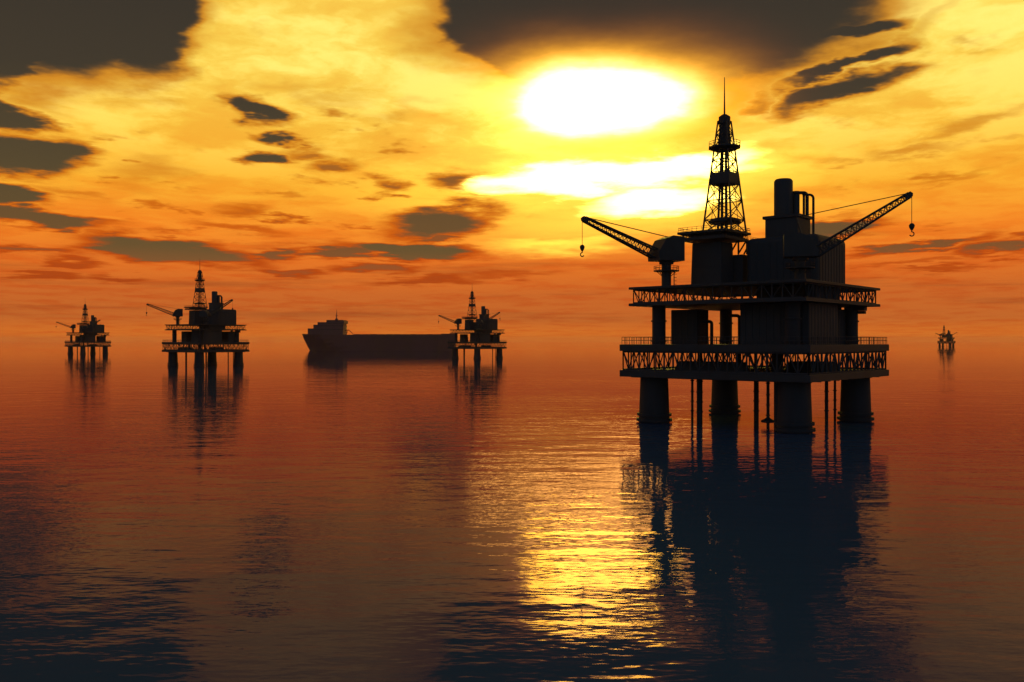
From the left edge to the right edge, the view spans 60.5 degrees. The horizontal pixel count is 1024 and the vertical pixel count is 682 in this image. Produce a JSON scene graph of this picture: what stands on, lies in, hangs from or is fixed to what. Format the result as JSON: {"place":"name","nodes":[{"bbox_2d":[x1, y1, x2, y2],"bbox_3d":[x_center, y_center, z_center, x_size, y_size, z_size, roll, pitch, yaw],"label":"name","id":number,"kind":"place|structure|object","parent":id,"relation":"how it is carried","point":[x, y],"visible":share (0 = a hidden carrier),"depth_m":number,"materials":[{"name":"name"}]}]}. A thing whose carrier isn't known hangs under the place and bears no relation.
{"place":"outdoors","nodes":[
{"label":"outdoors","id":0,"kind":"place"},
{"bbox_2d":[0,342,1023,681],"bbox_3d":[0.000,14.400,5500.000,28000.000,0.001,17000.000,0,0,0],"label":"sea","id":1,"kind":"structure","parent":0,"point":[516,512],"depth_m":70.02,"materials":[{"name":"liquid"}]},
{"bbox_2d":[56,304,110,353],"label":"oil platform","id":2,"kind":"structure","parent":1,"relation":"on","point":[92,331],"depth_m":980.91,"materials":[{"name":"metal"}]},
{"bbox_2d":[146,270,248,366],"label":"oil platform","id":3,"kind":"structure","parent":1,"relation":"on","point":[214,320],"depth_m":507.84,"materials":[{"name":"metal"}]},
{"bbox_2d":[302,312,454,350],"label":"cargo ship","id":4,"kind":"object","parent":1,"relation":"on","point":[329,335],"visible":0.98,"depth_m":1311.00,"materials":[{"name":"paint"}]},
{"bbox_2d":[438,291,506,358],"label":"oil platform","id":5,"kind":"structure","parent":1,"relation":"on","point":[483,326],"depth_m":726.16,"materials":[{"name":"metal"}]},
{"bbox_2d":[580,77,914,433],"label":"oil platform","id":6,"kind":"structure","parent":1,"relation":"on","point":[788,271],"depth_m":153.60,"materials":[{"name":"metal"}]},
{"bbox_2d":[935,326,956,345],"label":"oil platform","id":7,"kind":"structure","parent":1,"relation":"on","point":[948,337],"depth_m":2323.29,"materials":[{"name":"metal"}]},
{"bbox_2d":[0,0,1023,341],"label":"sky","id":8,"kind":"structure","parent":0,"point":[379,165],"materials":[{"name":"orange"}]}
]}

